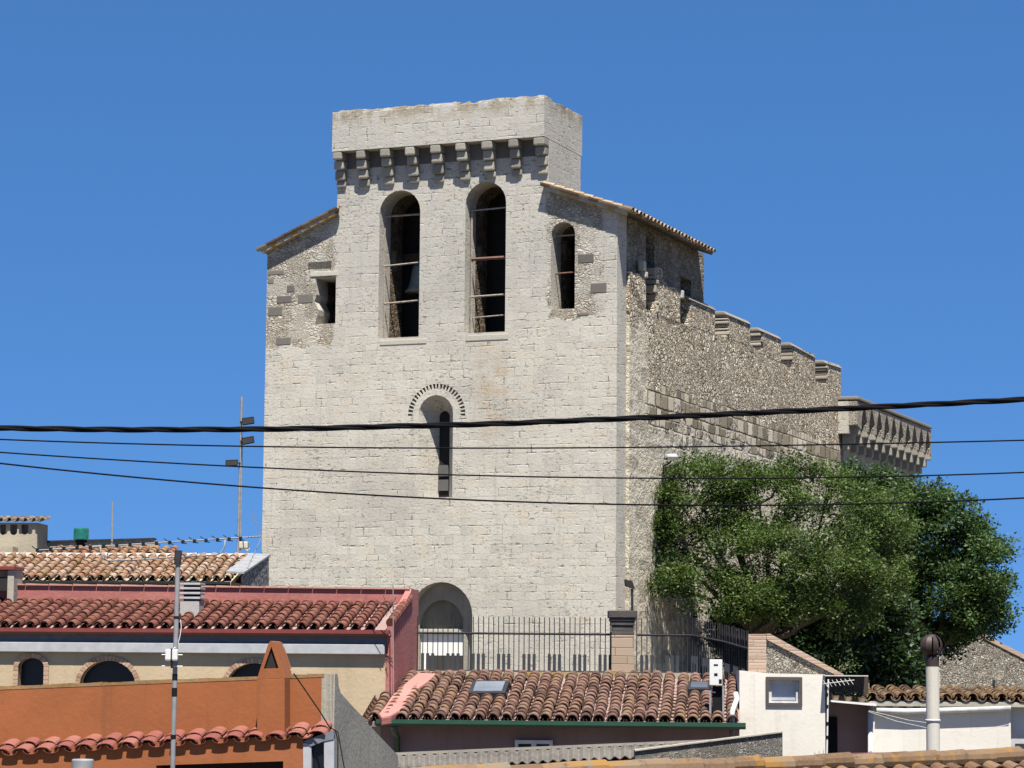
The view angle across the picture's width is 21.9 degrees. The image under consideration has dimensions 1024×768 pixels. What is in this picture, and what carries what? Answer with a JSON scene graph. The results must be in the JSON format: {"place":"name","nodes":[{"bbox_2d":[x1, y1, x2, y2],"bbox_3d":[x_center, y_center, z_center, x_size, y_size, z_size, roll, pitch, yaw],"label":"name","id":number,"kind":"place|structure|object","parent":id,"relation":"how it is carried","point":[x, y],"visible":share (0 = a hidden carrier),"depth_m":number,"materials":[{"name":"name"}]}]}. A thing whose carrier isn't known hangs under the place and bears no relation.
{"place":"outdoors","nodes":[
{"label":"outdoors","id":0,"kind":"place"},
{"bbox_2d":[0,396,1023,432],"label":"power cable","id":1,"kind":"object","parent":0,"point":[513,423],"visible":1,"depth_m":22.09,"materials":[{"name":"black rubber"}]},
{"bbox_2d":[0,463,1023,505],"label":"power cable","id":2,"kind":"object","parent":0,"point":[515,501],"visible":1,"depth_m":24.03,"materials":[{"name":"black rubber"}]},
{"bbox_2d":[0,439,1023,448],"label":"power cable","id":3,"kind":"object","parent":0,"point":[509,447],"visible":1,"depth_m":24.08,"materials":[{"name":"black rubber"}]},
{"bbox_2d":[0,452,1023,478],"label":"power cable","id":4,"kind":"object","parent":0,"point":[507,475],"visible":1,"depth_m":24.05,"materials":[{"name":"black rubber"}]},
{"bbox_2d":[0,0,1023,653],"label":"sky","id":5,"kind":"structure","parent":0,"point":[852,170],"materials":[{"name":"blue"}]},
{"bbox_3d":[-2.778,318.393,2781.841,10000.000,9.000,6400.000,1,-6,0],"label":"ground","id":6,"kind":"structure","parent":0,"visible":0},
{"bbox_2d":[0,515,50,552],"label":"turret","id":7,"kind":"object","parent":6,"relation":"on","point":[20,537],"visible":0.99,"depth_m":67.04,"materials":[{"name":"paint"}]},
{"bbox_2d":[71,759,93,767],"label":"vent pipe","id":8,"kind":"object","parent":6,"relation":"on","point":[82,763],"visible":1,"depth_m":26.64,"materials":[{"name":"metal"}]},
{"bbox_2d":[47,538,156,550],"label":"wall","id":9,"kind":"structure","parent":6,"relation":"on","point":[64,543],"depth_m":67.96,"materials":[{"name":"concrete"}]},
{"bbox_2d":[0,551,248,585],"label":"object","id":10,"kind":"structure","parent":6,"relation":"on","point":[69,568],"depth_m":59.84,"materials":[{"name":"tile"}]},
{"bbox_2d":[73,528,88,546],"bbox_3d":[-10.420,3.714,63.977,0.370,0.475,0.364,1,-6,0],"label":"tank","id":11,"kind":"object","parent":10,"relation":"on","point":[81,536],"visible":0.93,"depth_m":63.84,"materials":[{"name":"green plastic"}]},
{"bbox_2d":[46,545,177,552],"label":"tiled roof","id":12,"kind":"structure","parent":10,"relation":"on","point":[135,548],"depth_m":62.74,"materials":[{"name":"orange tile"}]},
{"bbox_2d":[111,502,112,548],"bbox_3d":[-9.675,3.611,63.989,0.079,1.528,0.052,1,-6,0],"label":"antenna pole","id":13,"kind":"object","parent":10,"relation":"on","point":[111,524],"visible":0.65,"depth_m":63.99,"materials":[{"name":"metal"}]},
{"bbox_2d":[226,553,270,585],"bbox_3d":[-5.903,4.177,59.300,0.466,0.896,2.471,0,-6,7],"label":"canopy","id":14,"kind":"object","parent":10,"relation":"attached to","point":[256,573],"visible":0.82,"depth_m":59.38,"materials":[{"name":"metal"}]},
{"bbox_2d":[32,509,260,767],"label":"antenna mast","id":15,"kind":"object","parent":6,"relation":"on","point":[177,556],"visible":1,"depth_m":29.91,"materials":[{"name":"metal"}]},
{"bbox_2d":[162,620,182,667],"bbox_3d":[-3.821,2.925,29.789,0.230,0.548,0.109,3,-7,-18],"label":"mast amplifier","id":16,"kind":"object","parent":15,"relation":"attached to","point":[171,655],"visible":1,"depth_m":29.74,"materials":[{"name":"white plastic"}]},
{"bbox_2d":[0,641,398,767],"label":"house","id":17,"kind":"structure","parent":6,"relation":"on","point":[269,716],"depth_m":31.92,"materials":[{"name":"paint"}]},
{"bbox_2d":[163,761,282,767],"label":"doorway","id":18,"kind":"structure","parent":17,"relation":"in","point":[276,764],"depth_m":31.74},
{"bbox_2d":[293,673,329,726],"bbox_3d":[-2.353,3.724,31.161,0.465,0.634,0.088,-1,-7,13],"label":"chimney cable","id":19,"kind":"object","parent":17,"relation":"attached to","point":[311,699],"visible":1,"depth_m":31.17,"materials":[{"name":"black plastic"}]},
{"bbox_2d":[329,727,337,767],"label":"hanging cable","id":20,"kind":"object","parent":19,"relation":"hanging from","point":[337,747],"visible":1,"depth_m":31.01,"materials":[{"name":"black plastic"}]},
{"bbox_2d":[333,729,344,767],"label":"hanging cable","id":21,"kind":"object","parent":19,"relation":"hanging from","point":[340,747],"visible":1,"depth_m":30.99,"materials":[{"name":"black plastic"}]},
{"bbox_2d":[303,730,334,767],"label":"side window","id":22,"kind":"structure","parent":17,"relation":"in","point":[318,751],"depth_m":31.31,"materials":[{"name":"white paint"}]},
{"bbox_2d":[0,566,418,735],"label":"house","id":23,"kind":"structure","parent":6,"relation":"on","point":[50,633],"depth_m":45.45,"materials":[{"name":"red tile"}]},
{"bbox_2d":[13,653,48,685],"bbox_3d":[-8.259,5.050,45.562,0.623,0.828,0.215,0,-6,7],"label":"window","id":24,"kind":"structure","parent":23,"relation":"in","point":[33,671],"depth_m":45.64,"materials":[{"name":"beige brick"}]},
{"bbox_2d":[75,656,139,683],"bbox_3d":[-6.912,5.053,45.396,1.145,0.782,0.215,0,-6,7],"label":"arched window","id":25,"kind":"structure","parent":23,"relation":"in","point":[109,670],"depth_m":45.47,"materials":[{"name":"beige brick"}]},
{"bbox_2d":[223,658,262,676],"bbox_3d":[-4.380,5.062,45.085,1.131,0.777,0.215,0,-6,7],"label":"window","id":26,"kind":"structure","parent":23,"relation":"in","point":[249,670],"depth_m":45.20,"materials":[{"name":"beige glass"}]},
{"bbox_2d":[237,397,242,552],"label":"floodlight mast","id":27,"kind":"object","parent":6,"relation":"on","point":[239,519],"visible":0.65,"depth_m":70.11,"materials":[{"name":"metal"}]},
{"bbox_2d":[225,460,240,465],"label":"floodlight","id":28,"kind":"object","parent":27,"relation":"attached to","point":[232,462],"visible":0.84,"depth_m":69.96,"materials":[{"name":"grey metal"}]},
{"bbox_2d":[240,416,253,424],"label":"floodlight","id":29,"kind":"object","parent":27,"relation":"attached to","point":[247,421],"visible":1,"depth_m":70.09,"materials":[{"name":"grey metal"}]},
{"bbox_2d":[240,436,254,444],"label":"floodlight","id":30,"kind":"object","parent":27,"relation":"attached to","point":[247,440],"visible":1,"depth_m":70.03,"materials":[{"name":"grey metal"}]},
{"bbox_2d":[362,669,745,767],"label":"house","id":31,"kind":"structure","parent":6,"relation":"on","point":[426,710],"depth_m":43.47,"materials":[{"name":"brown tile"}]},
{"bbox_2d":[373,584,397,695],"bbox_3d":[-2.138,4.308,44.402,0.482,1.910,0.177,-3,-8,31],"label":"antenna","id":32,"kind":"object","parent":31,"relation":"on","point":[393,629],"visible":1,"depth_m":44.41,"materials":[{"name":"metal"}]},
{"bbox_2d":[515,740,552,746],"bbox_3d":[0.355,6.220,43.229,0.620,0.792,0.070,0,-6,5],"label":"window","id":33,"kind":"structure","parent":31,"relation":"in","point":[518,743],"depth_m":43.24,"materials":[{"name":"white glass"}]},
{"bbox_2d":[709,659,723,719],"bbox_3d":[3.332,4.977,43.083,0.248,0.972,0.250,1,-6,0],"label":"gas flue box","id":34,"kind":"object","parent":31,"relation":"on","point":[715,672],"visible":1,"depth_m":43.01,"materials":[{"name":"white metal"}]},
{"bbox_2d":[729,692,738,736],"bbox_3d":[3.606,5.599,42.838,0.116,1.222,0.295,-2,-7,22],"label":"drainpipe","id":35,"kind":"object","parent":31,"relation":"attached to","point":[733,707],"visible":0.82,"depth_m":42.76,"materials":[{"name":"white plastic"}]},
{"bbox_2d":[417,671,703,678],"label":"retaining wall","id":36,"kind":"structure","parent":6,"relation":"on","point":[590,673],"depth_m":46.95,"materials":[{"name":"grey stone"}]},
{"bbox_2d":[417,616,610,672],"bbox_3d":[0.045,4.654,47.276,3.479,0.992,0.044,1,-6,0],"label":"railing","id":37,"kind":"object","parent":36,"relation":"on","point":[503,633],"visible":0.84,"depth_m":47.25,"materials":[{"name":"metal"}]},
{"bbox_2d":[607,610,636,672],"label":"pillar","id":38,"kind":"structure","parent":36,"relation":"on","point":[622,623],"depth_m":47.05,"materials":[{"name":"stone"}]},
{"bbox_2d":[636,618,748,679],"bbox_3d":[3.443,4.708,46.313,0.848,1.251,3.014,5,-8,-36],"label":"railing","id":39,"kind":"object","parent":36,"relation":"on","point":[695,665],"visible":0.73,"depth_m":46.90,"materials":[{"name":"metal"}]},
{"bbox_2d":[395,731,782,767],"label":"shed","id":40,"kind":"structure","parent":6,"relation":"on","point":[768,744],"depth_m":36.42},
{"bbox_2d":[255,95,931,672],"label":"church","id":41,"kind":"structure","parent":6,"relation":"on","point":[547,289],"depth_m":88.30,"materials":[{"name":"stone"}]},
{"bbox_2d":[402,253,419,294],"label":"bell","id":42,"kind":"object","parent":41,"relation":"hanging from","point":[413,287],"visible":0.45,"depth_m":91.06,"materials":[{"name":"grey metal"}]},
{"bbox_2d":[429,655,462,669],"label":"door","id":43,"kind":"structure","parent":41,"relation":"in","point":[435,656],"depth_m":87.41,"materials":[{"name":"grey wood"}]},
{"bbox_2d":[663,454,677,466],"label":"wall lamp","id":44,"kind":"object","parent":41,"relation":"attached to","point":[671,457],"visible":1,"depth_m":87.07,"materials":[{"name":"white plastic"}]},
{"bbox_2d":[624,579,634,631],"bbox_3d":[2.112,4.394,47.729,0.178,1.733,0.156,2,-7,-15],"label":"floodlight pole","id":45,"kind":"object","parent":6,"relation":"on","point":[629,584],"visible":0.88,"depth_m":47.76,"materials":[{"name":"metal"}]},
{"bbox_2d":[411,746,1023,767],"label":"tiled roof","id":46,"kind":"structure","parent":6,"relation":"on","point":[1008,757],"depth_m":29.37,"materials":[{"name":"orange tile"}]},
{"bbox_2d":[645,446,927,644],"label":"tree","id":47,"kind":"object","parent":6,"relation":"on","point":[744,603],"visible":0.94,"depth_m":88.15,"materials":[{"name":"green plant"}]},
{"bbox_2d":[736,634,843,755],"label":"house","id":48,"kind":"structure","parent":6,"relation":"on","point":[780,685],"depth_m":43.67,"materials":[{"name":"paint"}]},
{"bbox_2d":[766,677,801,705],"bbox_3d":[4.493,5.081,43.722,0.599,0.475,0.160,0,-6,3],"label":"window","id":49,"kind":"structure","parent":48,"relation":"in","point":[777,688],"depth_m":43.74,"materials":[{"name":"glass"}]},
{"bbox_2d":[693,576,946,689],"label":"tree","id":50,"kind":"object","parent":6,"relation":"on","point":[893,654],"visible":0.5,"depth_m":91.98,"materials":[{"name":"green plant"}]},
{"bbox_2d":[823,679,853,752],"bbox_3d":[5.298,5.386,42.869,0.481,1.230,0.409,1,-6,0],"label":"antenna","id":51,"kind":"object","parent":6,"relation":"on","point":[827,705],"visible":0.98,"depth_m":42.96,"materials":[{"name":"white metal"}]},
{"bbox_2d":[823,675,875,752],"bbox_3d":[5.537,6.859,44.592,0.851,3.870,2.850,1,-6,0],"label":"lean to","id":52,"kind":"object","parent":6,"relation":"on","point":[848,727],"visible":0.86,"depth_m":44.12,"materials":[{"name":"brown paint"}]},
{"bbox_2d":[826,717,836,752],"bbox_3d":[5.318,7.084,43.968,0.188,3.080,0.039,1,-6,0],"label":"door","id":53,"kind":"structure","parent":52,"relation":"in","point":[832,726],"depth_m":44.08,"materials":[{"name":"black plastic"}]},
{"bbox_2d":[824,687,846,707],"bbox_3d":[5.273,5.153,43.568,0.484,0.350,0.324,-4,-8,36],"label":"potted plant","id":54,"kind":"object","parent":52,"relation":"on","point":[834,697],"visible":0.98,"depth_m":43.51,"materials":[{"name":"brown plant"}]},
{"bbox_2d":[822,653,861,674],"bbox_3d":[5.535,4.815,44.647,0.861,0.546,0.432,-2,-7,19],"label":"plant","id":55,"kind":"object","parent":52,"relation":"on","point":[844,667],"visible":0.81,"depth_m":44.61,"materials":[{"name":"green plant"}]},
{"bbox_2d":[842,689,855,706],"bbox_3d":[5.514,5.196,43.549,0.314,0.391,0.334,1,-6,0],"label":"potted plant","id":56,"kind":"object","parent":52,"relation":"on","point":[848,698],"visible":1,"depth_m":43.51,"materials":[{"name":"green plant"}]},
{"bbox_2d":[853,689,872,712],"bbox_3d":[5.741,5.222,43.559,0.383,0.388,0.291,1,-6,0],"label":"potted plant","id":57,"kind":"object","parent":52,"relation":"on","point":[862,699],"visible":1,"depth_m":43.50,"materials":[{"name":"brown plant"}]},
{"bbox_2d":[827,455,1023,686],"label":"tree","id":58,"kind":"object","parent":6,"relation":"on","point":[972,592],"visible":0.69,"depth_m":95.55,"materials":[{"name":"green plant"}]},
{"bbox_2d":[920,634,944,750],"bbox_3d":[5.203,4.982,32.652,0.301,3.771,0.310,1,-6,0],"label":"flue","id":59,"kind":"object","parent":6,"relation":"on","point":[929,644],"visible":1,"depth_m":32.72,"materials":[{"name":"white metal"}]},
{"bbox_2d":[870,712,1008,731],"bbox_3d":[6.978,5.522,43.260,2.289,0.311,0.007,1,-6,0],"label":"wire","id":60,"kind":"object","parent":6,"relation":"on","point":[940,730],"visible":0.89,"depth_m":43.25,"materials":[{"name":"grey metal"}]},
{"bbox_2d":[857,685,1023,752],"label":"house","id":61,"kind":"structure","parent":6,"relation":"on","point":[964,712],"depth_m":43.64,"materials":[{"name":"white paint"}]},
{"bbox_2d":[939,634,1023,690],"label":"wall","id":62,"kind":"structure","parent":6,"relation":"on","point":[995,665],"depth_m":104.68,"materials":[{"name":"stone"}]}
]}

